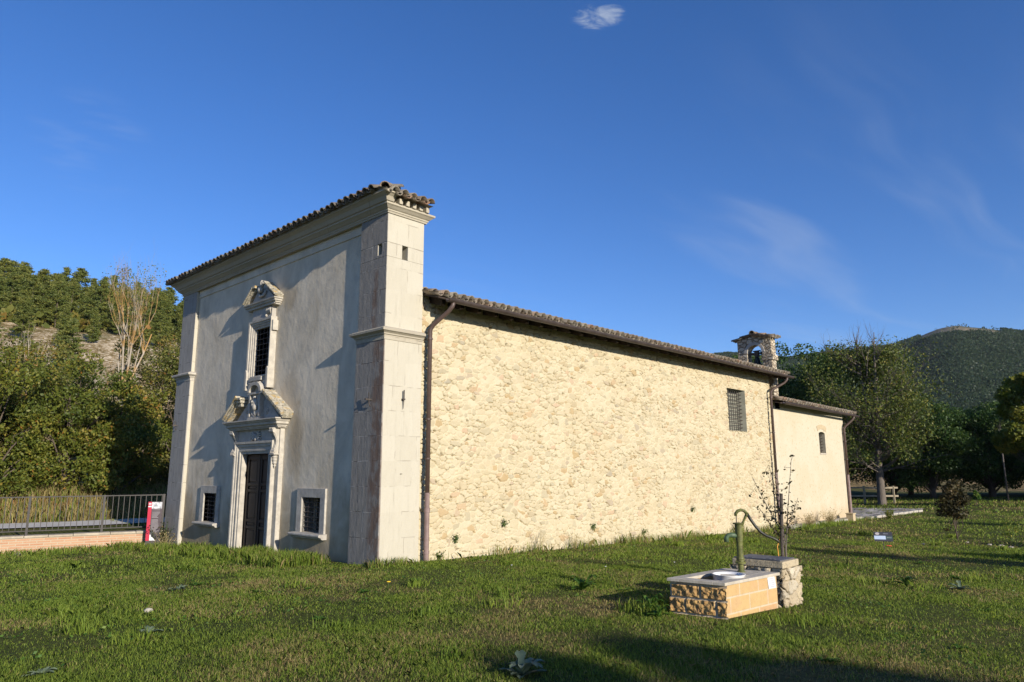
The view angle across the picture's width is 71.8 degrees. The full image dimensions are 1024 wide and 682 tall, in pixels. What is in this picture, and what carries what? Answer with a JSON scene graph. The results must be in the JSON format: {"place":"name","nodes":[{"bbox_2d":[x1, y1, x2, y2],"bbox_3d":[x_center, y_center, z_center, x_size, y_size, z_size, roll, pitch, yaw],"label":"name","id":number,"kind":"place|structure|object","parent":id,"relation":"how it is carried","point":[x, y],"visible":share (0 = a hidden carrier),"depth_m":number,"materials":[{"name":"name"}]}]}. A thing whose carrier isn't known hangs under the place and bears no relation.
{"place":"outdoors","nodes":[
{"label":"outdoors","id":0,"kind":"place"},
{"bbox_2d":[0,518,164,528],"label":"road","id":1,"kind":"structure","parent":0,"point":[55,524],"depth_m":21.08,"materials":[{"name":"grey asphalt"}]},
{"bbox_2d":[0,480,1023,681],"bbox_3d":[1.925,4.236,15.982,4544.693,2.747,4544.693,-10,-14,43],"label":"ground","id":2,"kind":"structure","parent":0,"point":[783,675],"depth_m":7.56,"materials":[{"name":"green plant"}]},
{"bbox_2d":[10,325,42,481],"bbox_3d":[-17.783,2.482,25.596,1.075,6.568,0.734,2,-11,-10],"label":"bare poplar","id":3,"kind":"object","parent":2,"relation":"on","point":[27,367],"visible":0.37,"depth_m":25.99,"materials":[{"name":"brown plant"}]},
{"bbox_2d":[0,343,73,499],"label":"broadleaf tree","id":4,"kind":"object","parent":2,"relation":"on","point":[16,384],"visible":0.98,"depth_m":23.67,"materials":[{"name":"green plant"}]},
{"bbox_2d":[21,667,56,677],"bbox_3d":[-3.603,2.547,5.448,0.218,0.051,0.262,-1,-10,2],"label":"thistle","id":5,"kind":"object","parent":2,"relation":"on","point":[44,670],"visible":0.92,"depth_m":5.44,"materials":[{"name":"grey plant"}]},
{"bbox_2d":[0,322,81,485],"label":"broadleaf tree","id":6,"kind":"object","parent":2,"relation":"on","point":[56,353],"visible":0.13,"depth_m":27.16,"materials":[{"name":"green plant"}]},
{"bbox_2d":[0,338,94,486],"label":"broadleaf tree","id":7,"kind":"object","parent":2,"relation":"on","point":[72,457],"visible":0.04,"depth_m":30.51,"materials":[{"name":"green plant"}]},
{"bbox_2d":[0,349,129,492],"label":"broadleaf tree","id":8,"kind":"object","parent":2,"relation":"on","point":[82,396],"visible":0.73,"depth_m":24.83,"materials":[{"name":"green plant"}]},
{"bbox_2d":[0,529,163,552],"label":"brick wall","id":9,"kind":"structure","parent":2,"relation":"on","point":[34,542],"depth_m":16.62,"materials":[{"name":"brick"}]},
{"bbox_2d":[0,494,164,534],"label":"railing","id":10,"kind":"object","parent":9,"relation":"on","point":[26,531],"visible":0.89,"depth_m":16.95,"materials":[{"name":"grey metal"}]},
{"bbox_2d":[88,339,118,481],"bbox_3d":[-16.114,2.911,27.386,1.718,6.363,1.048,0,-10,0],"label":"bare poplar","id":11,"kind":"object","parent":2,"relation":"on","point":[102,372],"visible":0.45,"depth_m":27.60,"materials":[{"name":"brown plant"}]},
{"bbox_2d":[54,369,172,494],"bbox_3d":[-14.195,3.446,25.634,3.568,4.867,3.348,-4,-11,21],"label":"broadleaf tree","id":12,"kind":"object","parent":2,"relation":"on","point":[115,477],"visible":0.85,"depth_m":25.17,"materials":[{"name":"green plant"}]},
{"bbox_2d":[102,244,166,400],"bbox_3d":[-16.285,0.962,29.803,4.642,11.073,2.778,-10,-14,43],"label":"bare poplar","id":13,"kind":"object","parent":2,"relation":"on","point":[120,306],"visible":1,"depth_m":30.06,"materials":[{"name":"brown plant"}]},
{"bbox_2d":[99,324,181,481],"bbox_3d":[-16.566,3.157,32.688,5.199,7.906,4.706,-10,-14,43],"label":"broadleaf tree","id":14,"kind":"object","parent":2,"relation":"on","point":[162,345],"visible":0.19,"depth_m":32.13,"materials":[{"name":"green plant"}]},
{"bbox_2d":[111,405,172,483],"bbox_3d":[-15.299,4.450,29.233,3.134,4.103,3.116,-10,-14,43],"label":"broadleaf tree","id":15,"kind":"object","parent":2,"relation":"on","point":[161,451],"visible":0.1,"depth_m":29.01,"materials":[{"name":"green plant"}]},
{"bbox_2d":[117,344,179,487],"bbox_3d":[-13.381,3.220,28.751,4.292,6.339,4.419,-3,-11,13],"label":"broadleaf tree","id":16,"kind":"object","parent":2,"relation":"on","point":[168,363],"visible":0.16,"depth_m":27.79,"materials":[{"name":"green plant"}]},
{"bbox_2d":[139,625,163,632],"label":"thistle","id":17,"kind":"object","parent":2,"relation":"on","point":[149,629],"visible":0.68,"depth_m":6.85,"materials":[{"name":"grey plant"}]},
{"bbox_2d":[145,502,162,545],"bbox_3d":[-8.716,4.467,17.231,0.341,1.081,0.036,0,-10,1],"label":"info panel","id":18,"kind":"object","parent":2,"relation":"on","point":[154,517],"visible":0.92,"depth_m":17.23,"materials":[{"name":"grey metal"}]},
{"bbox_2d":[148,521,174,541],"bbox_3d":[-8.519,4.718,17.379,0.654,0.706,0.905,-10,-14,43],"label":"dry shrub","id":19,"kind":"object","parent":2,"relation":"on","point":[163,536],"visible":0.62,"depth_m":17.23,"materials":[{"name":"brown plant"}]},
{"bbox_2d":[154,532,176,544],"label":"dry shrub","id":20,"kind":"object","parent":2,"relation":"on","point":[164,541],"visible":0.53,"depth_m":17.00,"materials":[{"name":"plant"}]},
{"bbox_2d":[164,181,859,565],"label":"church","id":21,"kind":"structure","parent":2,"relation":"on","point":[350,387],"depth_m":15.01,"materials":[{"name":"grey paint"}]},
{"bbox_2d":[192,485,220,527],"bbox_3d":[-6.929,3.829,16.444,1.100,0.920,0.504,-10,-14,43],"label":"side window","id":22,"kind":"structure","parent":21,"relation":"in","point":[204,489],"depth_m":16.38,"materials":[{"name":"white stone"}]},
{"bbox_2d":[242,454,267,548],"bbox_3d":[-5.330,3.602,14.904,1.160,2.420,0.110,-10,-14,43],"label":"door","id":23,"kind":"structure","parent":21,"relation":"in","point":[255,500],"depth_m":15.00,"materials":[{"name":"brown wood"}]},
{"bbox_2d":[242,280,283,390],"bbox_3d":[-5.381,-0.126,15.699,1.480,2.441,0.650,-10,-14,43],"label":"upper window","id":24,"kind":"structure","parent":21,"relation":"in","point":[260,301],"depth_m":15.60,"materials":[{"name":"white stone"}]},
{"bbox_2d":[288,488,326,539],"bbox_3d":[-3.737,3.269,13.453,1.100,0.920,0.504,-10,-14,43],"label":"side window","id":25,"kind":"structure","parent":21,"relation":"in","point":[321,494],"depth_m":13.41,"materials":[{"name":"white stone"}]},
{"bbox_2d":[727,388,746,431],"bbox_3d":[6.748,2.156,21.950,0.505,1.287,1.180,-10,-14,43],"label":"nave window","id":26,"kind":"structure","parent":21,"relation":"in","point":[736,398],"depth_m":22.13,"materials":[{"name":"metal"}]},
{"bbox_2d":[749,350,761,364],"bbox_3d":[8.556,0.650,24.697,0.580,0.640,0.330,-10,-14,43],"label":"bell","id":27,"kind":"object","parent":21,"relation":"hanging from","point":[756,354],"visible":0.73,"depth_m":24.66,"materials":[{"name":"brown metal"}]},
{"bbox_2d":[816,425,826,454],"bbox_3d":[11.501,3.711,26.625,0.360,1.110,0.960,-10,-14,43],"label":"annex window","id":28,"kind":"structure","parent":21,"relation":"in","point":[818,427],"depth_m":26.61,"materials":[{"name":"beige stone"}]},
{"bbox_2d":[0,536,1023,671],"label":"clover","id":29,"kind":"object","parent":2,"relation":"on","point":[912,646],"visible":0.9,"depth_m":9.56,"materials":[{"name":"green plant"}]},
{"bbox_2d":[498,650,546,678],"bbox_3d":[0.108,2.481,5.418,0.361,0.162,0.343,-10,-15,44],"label":"thistle","id":30,"kind":"object","parent":2,"relation":"on","point":[522,665],"visible":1,"depth_m":5.44,"materials":[{"name":"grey plant"}]},
{"bbox_2d":[566,532,579,548],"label":"dry weed","id":31,"kind":"object","parent":2,"relation":"on","point":[574,540],"visible":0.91,"depth_m":15.12,"materials":[{"name":"plant"}]},
{"bbox_2d":[570,575,597,590],"bbox_3d":[0.933,3.170,9.285,0.365,0.212,0.368,-2,-11,10],"label":"dock plant","id":32,"kind":"object","parent":2,"relation":"on","point":[583,584],"visible":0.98,"depth_m":9.25,"materials":[{"name":"green plant"}]},
{"bbox_2d":[634,593,664,610],"bbox_3d":[1.511,2.883,7.807,0.323,0.214,0.288,3,-11,-19],"label":"dock plant","id":33,"kind":"object","parent":2,"relation":"on","point":[649,601],"visible":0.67,"depth_m":7.77,"materials":[{"name":"green plant"}]},
{"bbox_2d":[647,604,669,617],"bbox_3d":[1.543,2.853,7.482,0.230,0.153,0.217,-7,-13,34],"label":"dock plant","id":34,"kind":"object","parent":2,"relation":"on","point":[658,611],"visible":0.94,"depth_m":7.47,"materials":[{"name":"green plant"}]},
{"bbox_2d":[667,568,779,619],"bbox_3d":[2.405,2.979,7.942,1.302,0.678,0.640,9,-14,-41],"label":"water trough","id":35,"kind":"object","parent":2,"relation":"on","point":[705,594],"visible":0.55,"depth_m":7.68,"materials":[{"name":"stone"}]},
{"bbox_2d":[712,571,745,580],"bbox_3d":[2.425,2.724,7.901,0.364,0.245,0.364,-10,-14,43],"label":"washing bowl","id":36,"kind":"object","parent":35,"relation":"in","point":[717,576],"visible":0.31,"depth_m":7.87,"materials":[{"name":"white ceramic"}]},
{"bbox_2d":[724,508,780,572],"bbox_3d":[2.811,2.330,8.291,0.640,0.722,0.130,-1,-10,6],"label":"hand pump","id":37,"kind":"object","parent":35,"relation":"on","point":[737,535],"visible":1,"depth_m":8.28,"materials":[{"name":"green paint"}]},
{"bbox_2d":[767,576,775,588],"bbox_3d":[2.975,2.761,8.112,0.172,0.135,0.012,9,-14,-41],"label":"notice","id":38,"kind":"object","parent":35,"relation":"attached to","point":[771,582],"visible":1,"depth_m":8.11,"materials":[{"name":"white paper"}]},
{"bbox_2d":[729,554,802,607],"bbox_3d":[3.090,3.028,8.587,0.716,0.812,0.558,-10,-14,43],"label":"stone well","id":39,"kind":"object","parent":2,"relation":"on","point":[789,586],"visible":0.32,"depth_m":8.39,"materials":[{"name":"beige stone"}]},
{"bbox_2d":[749,455,801,556],"bbox_3d":[3.718,2.637,9.934,0.698,2.065,0.476,-4,-11,19],"label":"apple sapling","id":40,"kind":"object","parent":2,"relation":"on","point":[778,512],"visible":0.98,"depth_m":9.96,"materials":[{"name":"brown plant"}]},
{"bbox_2d":[779,493,783,556],"bbox_3d":[3.758,2.917,9.814,0.104,1.572,0.055,0,-10,-1],"label":"wooden stake","id":41,"kind":"object","parent":2,"relation":"on","point":[782,529],"visible":0.59,"depth_m":9.86,"materials":[{"name":"brown wood"}]},
{"bbox_2d":[797,511,823,525],"bbox_3d":[9.917,5.921,23.548,0.932,0.526,0.629,8,-13,-38],"label":"dry grass tuft","id":42,"kind":"object","parent":2,"relation":"on","point":[808,520],"visible":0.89,"depth_m":23.48,"materials":[{"name":"plant"}]},
{"bbox_2d":[760,341,873,464],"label":"oak tree","id":43,"kind":"object","parent":2,"relation":"on","point":[787,389],"visible":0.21,"depth_m":45.59,"materials":[{"name":"green plant"}]},
{"bbox_2d":[784,516,861,528],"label":"foot pavement","id":44,"kind":"structure","parent":2,"relation":"on","point":[800,524],"depth_m":24.92,"materials":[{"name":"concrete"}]},
{"bbox_2d":[816,656,840,662],"bbox_3d":[2.570,2.584,5.745,0.183,0.055,0.196,3,-11,-15],"label":"plantain","id":45,"kind":"object","parent":2,"relation":"on","point":[828,659],"visible":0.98,"depth_m":5.72,"materials":[{"name":"green plant"}]},
{"bbox_2d":[817,507,841,522],"bbox_3d":[11.214,6.131,24.876,0.830,0.585,0.824,-2,-11,11],"label":"dry grass tuft","id":46,"kind":"object","parent":2,"relation":"on","point":[828,518],"visible":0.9,"depth_m":24.76,"materials":[{"name":"plant"}]},
{"bbox_2d":[845,513,855,520],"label":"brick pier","id":47,"kind":"structure","parent":2,"relation":"on","point":[851,516],"depth_m":26.23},
{"bbox_2d":[848,426,883,483],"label":"oak tree","id":48,"kind":"object","parent":2,"relation":"on","point":[853,473],"visible":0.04,"depth_m":56.32,"materials":[{"name":"green plant"}]},
{"bbox_2d":[850,486,898,503],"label":"wooden fence","id":49,"kind":"object","parent":2,"relation":"on","point":[864,495],"visible":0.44,"depth_m":42.26,"materials":[{"name":"wood"}]},
{"bbox_2d":[873,532,892,549],"bbox_3d":[8.146,4.488,15.496,0.370,0.595,0.061,-3,-11,15],"label":"plant sign","id":50,"kind":"object","parent":2,"relation":"on","point":[883,536],"visible":0.96,"depth_m":15.53,"materials":[{"name":"metal"}]},
{"bbox_2d":[792,324,985,504],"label":"walnut tree","id":51,"kind":"object","parent":2,"relation":"on","point":[874,363],"visible":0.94,"depth_m":40.08,"materials":[{"name":"green plant"}]},
{"bbox_2d":[848,404,935,497],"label":"oak tree","id":52,"kind":"object","parent":2,"relation":"on","point":[891,476],"visible":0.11,"depth_m":52.81,"materials":[{"name":"green plant"}]},
{"bbox_2d":[867,509,922,518],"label":"stone kerb","id":53,"kind":"structure","parent":2,"relation":"on","point":[904,512],"depth_m":29.87,"materials":[{"name":"stone"}]},
{"bbox_2d":[892,576,917,586],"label":"dock plant","id":54,"kind":"object","parent":2,"relation":"on","point":[905,581],"visible":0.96,"depth_m":9.98,"materials":[{"name":"green plant"}]},
{"bbox_2d":[866,408,950,494],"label":"oak tree","id":55,"kind":"object","parent":2,"relation":"on","point":[912,493],"visible":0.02,"depth_m":60.37,"materials":[{"name":"green plant"}]},
{"bbox_2d":[872,391,979,498],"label":"oak tree","id":56,"kind":"object","parent":2,"relation":"on","point":[947,465],"visible":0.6,"depth_m":48.60,"materials":[{"name":"green plant"}]},
{"bbox_2d":[933,479,972,540],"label":"young oak","id":57,"kind":"object","parent":2,"relation":"on","point":[953,500],"visible":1,"depth_m":18.52,"materials":[{"name":"green plant"}]},
{"bbox_2d":[948,580,970,589],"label":"thistle","id":58,"kind":"object","parent":2,"relation":"on","point":[959,586],"visible":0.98,"depth_m":9.74,"materials":[{"name":"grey plant"}]},
{"bbox_2d":[927,402,1023,497],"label":"oak tree","id":59,"kind":"object","parent":2,"relation":"on","point":[991,467],"visible":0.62,"depth_m":47.76,"materials":[{"name":"green plant"}]},
{"bbox_2d":[972,490,980,504],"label":"young maple","id":60,"kind":"object","parent":2,"relation":"on","point":[976,494],"visible":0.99,"depth_m":35.80,"materials":[{"name":"green plant"}]},
{"bbox_2d":[935,399,1023,494],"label":"oak tree","id":61,"kind":"object","parent":2,"relation":"on","point":[984,483],"visible":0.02,"depth_m":55.62,"materials":[{"name":"green plant"}]},
{"bbox_2d":[995,424,1008,500],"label":"slim tree","id":62,"kind":"object","parent":2,"relation":"on","point":[1005,475],"visible":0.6,"depth_m":43.03,"materials":[{"name":"brown plant"}]},
{"bbox_2d":[984,414,1023,480],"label":"oak tree","id":63,"kind":"object","parent":2,"relation":"on","point":[1016,468],"visible":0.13,"depth_m":46.52,"materials":[{"name":"green plant"}]},
{"bbox_2d":[991,372,1023,461],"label":"maple tree","id":64,"kind":"object","parent":2,"relation":"on","point":[1008,437],"visible":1,"depth_m":36.05,"materials":[{"name":"green plant"}]},
{"bbox_2d":[1002,518,1019,540],"bbox_3d":[13.261,5.019,18.800,0.308,0.617,0.366,5,-12,-27],"label":"mullein","id":65,"kind":"object","parent":2,"relation":"on","point":[1013,533],"visible":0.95,"depth_m":18.80,"materials":[{"name":"green plant"}]},
{"bbox_2d":[0,320,1023,491],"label":"hills","id":66,"kind":"structure","parent":0,"point":[108,339],"depth_m":74.14,"materials":[{"name":"green plant"}]},
{"bbox_2d":[0,296,7,332],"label":"pine tree","id":67,"kind":"object","parent":66,"relation":"on","point":[2,327],"visible":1,"depth_m":68.26,"materials":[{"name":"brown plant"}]},
{"bbox_2d":[0,269,10,307],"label":"pine tree","id":68,"kind":"object","parent":66,"relation":"on","point":[3,289],"visible":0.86,"depth_m":82.59,"materials":[{"name":"green plant"}]},
{"bbox_2d":[0,257,16,285],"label":"pine tree","id":69,"kind":"object","parent":66,"relation":"on","point":[4,262],"visible":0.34,"depth_m":95.50,"materials":[{"name":"green plant"}]},
{"bbox_2d":[0,272,24,307],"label":"pine tree","id":70,"kind":"object","parent":66,"relation":"on","point":[14,288],"visible":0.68,"depth_m":87.74,"materials":[{"name":"green plant"}]},
{"bbox_2d":[3,268,26,305],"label":"pine tree","id":71,"kind":"object","parent":66,"relation":"on","point":[21,274],"visible":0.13,"depth_m":92.83,"materials":[{"name":"green plant"}]},
{"bbox_2d":[7,295,36,335],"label":"pine tree","id":72,"kind":"object","parent":66,"relation":"on","point":[22,317],"visible":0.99,"depth_m":73.45,"materials":[{"name":"green plant"}]},
{"bbox_2d":[14,266,31,286],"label":"pine tree","id":73,"kind":"object","parent":66,"relation":"on","point":[24,269],"visible":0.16,"depth_m":96.01,"materials":[{"name":"green plant"}]},
{"bbox_2d":[19,261,34,277],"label":"pine tree","id":74,"kind":"object","parent":66,"relation":"on","point":[26,264],"visible":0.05,"depth_m":118.31,"materials":[{"name":"green plant"}]},
{"bbox_2d":[16,275,47,313],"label":"pine tree","id":75,"kind":"object","parent":66,"relation":"on","point":[33,283],"visible":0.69,"depth_m":84.26,"materials":[{"name":"green plant"}]},
{"bbox_2d":[27,268,53,309],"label":"pine tree","id":76,"kind":"object","parent":66,"relation":"on","point":[45,280],"visible":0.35,"depth_m":89.21,"materials":[{"name":"green plant"}]},
{"bbox_2d":[39,278,74,327],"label":"pine tree","id":77,"kind":"object","parent":66,"relation":"on","point":[57,294],"visible":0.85,"depth_m":84.79,"materials":[{"name":"green plant"}]},
{"bbox_2d":[45,275,71,304],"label":"pine tree","id":78,"kind":"object","parent":66,"relation":"on","point":[60,277],"visible":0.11,"depth_m":91.64,"materials":[{"name":"green plant"}]},
{"bbox_2d":[52,304,71,346],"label":"pine tree","id":79,"kind":"object","parent":66,"relation":"on","point":[66,317],"visible":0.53,"depth_m":71.12,"materials":[{"name":"green plant"}]},
{"bbox_2d":[46,319,87,365],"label":"pine tree","id":80,"kind":"object","parent":66,"relation":"on","point":[68,332],"visible":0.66,"depth_m":62.43,"materials":[{"name":"green plant"}]},
{"bbox_2d":[61,266,73,310],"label":"pine tree","id":81,"kind":"object","parent":66,"relation":"on","point":[66,272],"visible":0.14,"depth_m":98.26,"materials":[{"name":"green plant"}]},
{"bbox_2d":[66,278,85,313],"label":"pine tree","id":82,"kind":"object","parent":66,"relation":"on","point":[75,286],"visible":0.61,"depth_m":94.67,"materials":[{"name":"green plant"}]},
{"bbox_2d":[68,267,90,311],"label":"pine tree","id":83,"kind":"object","parent":66,"relation":"on","point":[81,274],"visible":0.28,"depth_m":116.98,"materials":[{"name":"green plant"}]},
{"bbox_2d":[75,286,93,317],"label":"pine tree","id":84,"kind":"object","parent":66,"relation":"on","point":[86,288],"visible":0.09,"depth_m":97.22,"materials":[{"name":"green plant"}]},
{"bbox_2d":[76,287,102,319],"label":"pine tree","id":85,"kind":"object","parent":66,"relation":"on","point":[88,293],"visible":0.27,"depth_m":91.58,"materials":[{"name":"green plant"}]},
{"bbox_2d":[0,303,179,337],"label":"undergrowth","id":86,"kind":"object","parent":66,"relation":"on","point":[40,320],"visible":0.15,"depth_m":84.26,"materials":[{"name":"green plant"}]},
{"bbox_2d":[83,306,101,342],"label":"pine tree","id":87,"kind":"object","parent":66,"relation":"on","point":[94,331],"visible":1,"depth_m":77.66,"materials":[{"name":"green plant"}]},
{"bbox_2d":[89,278,98,286],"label":"pine tree","id":88,"kind":"object","parent":66,"relation":"on","point":[93,281],"visible":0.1,"depth_m":109.70,"materials":[{"name":"green plant"}]},
{"bbox_2d":[80,279,114,324],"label":"pine tree","id":89,"kind":"object","parent":66,"relation":"on","point":[101,302],"visible":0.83,"depth_m":88.45,"materials":[{"name":"green plant"}]},
{"bbox_2d":[109,275,118,310],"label":"pine tree","id":90,"kind":"object","parent":66,"relation":"on","point":[111,294],"visible":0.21,"depth_m":117.79,"materials":[{"name":"green plant"}]},
{"bbox_2d":[109,292,125,327],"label":"pine tree","id":91,"kind":"object","parent":66,"relation":"on","point":[119,294],"visible":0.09,"depth_m":90.75,"materials":[{"name":"green plant"}]},
{"bbox_2d":[110,300,126,334],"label":"pine tree","id":92,"kind":"object","parent":66,"relation":"on","point":[114,325],"visible":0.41,"depth_m":85.47,"materials":[{"name":"green plant"}]},
{"bbox_2d":[124,287,151,324],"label":"pine tree","id":93,"kind":"object","parent":66,"relation":"on","point":[143,315],"visible":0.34,"depth_m":90.61,"materials":[{"name":"green plant"}]},
{"bbox_2d":[129,287,153,322],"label":"pine tree","id":94,"kind":"object","parent":66,"relation":"on","point":[150,305],"visible":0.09,"depth_m":93.98,"materials":[{"name":"green plant"}]},
{"bbox_2d":[149,310,169,344],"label":"pine tree","id":95,"kind":"object","parent":66,"relation":"on","point":[157,327],"visible":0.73,"depth_m":81.48,"materials":[{"name":"green plant"}]},
{"bbox_2d":[148,287,171,320],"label":"pine tree","id":96,"kind":"object","parent":66,"relation":"on","point":[154,294],"visible":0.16,"depth_m":106.90,"materials":[{"name":"green plant"}]},
{"bbox_2d":[149,292,176,329],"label":"pine tree","id":97,"kind":"object","parent":66,"relation":"on","point":[162,301],"visible":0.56,"depth_m":91.59,"materials":[{"name":"green plant"}]},
{"bbox_2d":[162,286,178,325],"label":"pine tree","id":98,"kind":"object","parent":66,"relation":"on","point":[169,290],"visible":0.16,"depth_m":112.92,"materials":[{"name":"green plant"}]},
{"bbox_2d":[168,293,176,325],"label":"pine tree","id":99,"kind":"object","parent":66,"relation":"on","point":[171,297],"visible":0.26,"depth_m":110.66,"materials":[{"name":"green plant"}]},
{"bbox_2d":[173,296,183,328],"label":"pine tree","id":100,"kind":"object","parent":66,"relation":"on","point":[179,311],"visible":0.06,"depth_m":96.83,"materials":[{"name":"green plant"}]},
{"bbox_2d":[175,308,183,337],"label":"pine tree","id":101,"kind":"object","parent":66,"relation":"on","point":[181,320],"visible":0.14,"depth_m":91.70,"materials":[{"name":"green plant"}]},
{"bbox_2d":[0,0,1023,355],"label":"sky","id":102,"kind":"structure","parent":0,"point":[702,175],"materials":[{"name":"blue"}]},
{"bbox_2d":[712,323,1023,428],"bbox_3d":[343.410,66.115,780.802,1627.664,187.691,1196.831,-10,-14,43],"label":"mountain","id":103,"kind":"structure","parent":0,"point":[970,394],"depth_m":619.05,"materials":[{"name":"green plant"}]},
{"bbox_2d":[882,507,893,518],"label":"flowering weed","id":104,"kind":"object","parent":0,"point":[888,514],"visible":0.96,"depth_m":27.38,"materials":[{"name":"green plant"}]},
{"bbox_2d":[852,508,924,517],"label":"gravel path","id":105,"kind":"structure","parent":0,"point":[861,513],"depth_m":32.37,"materials":[{"name":"grey gravel"}]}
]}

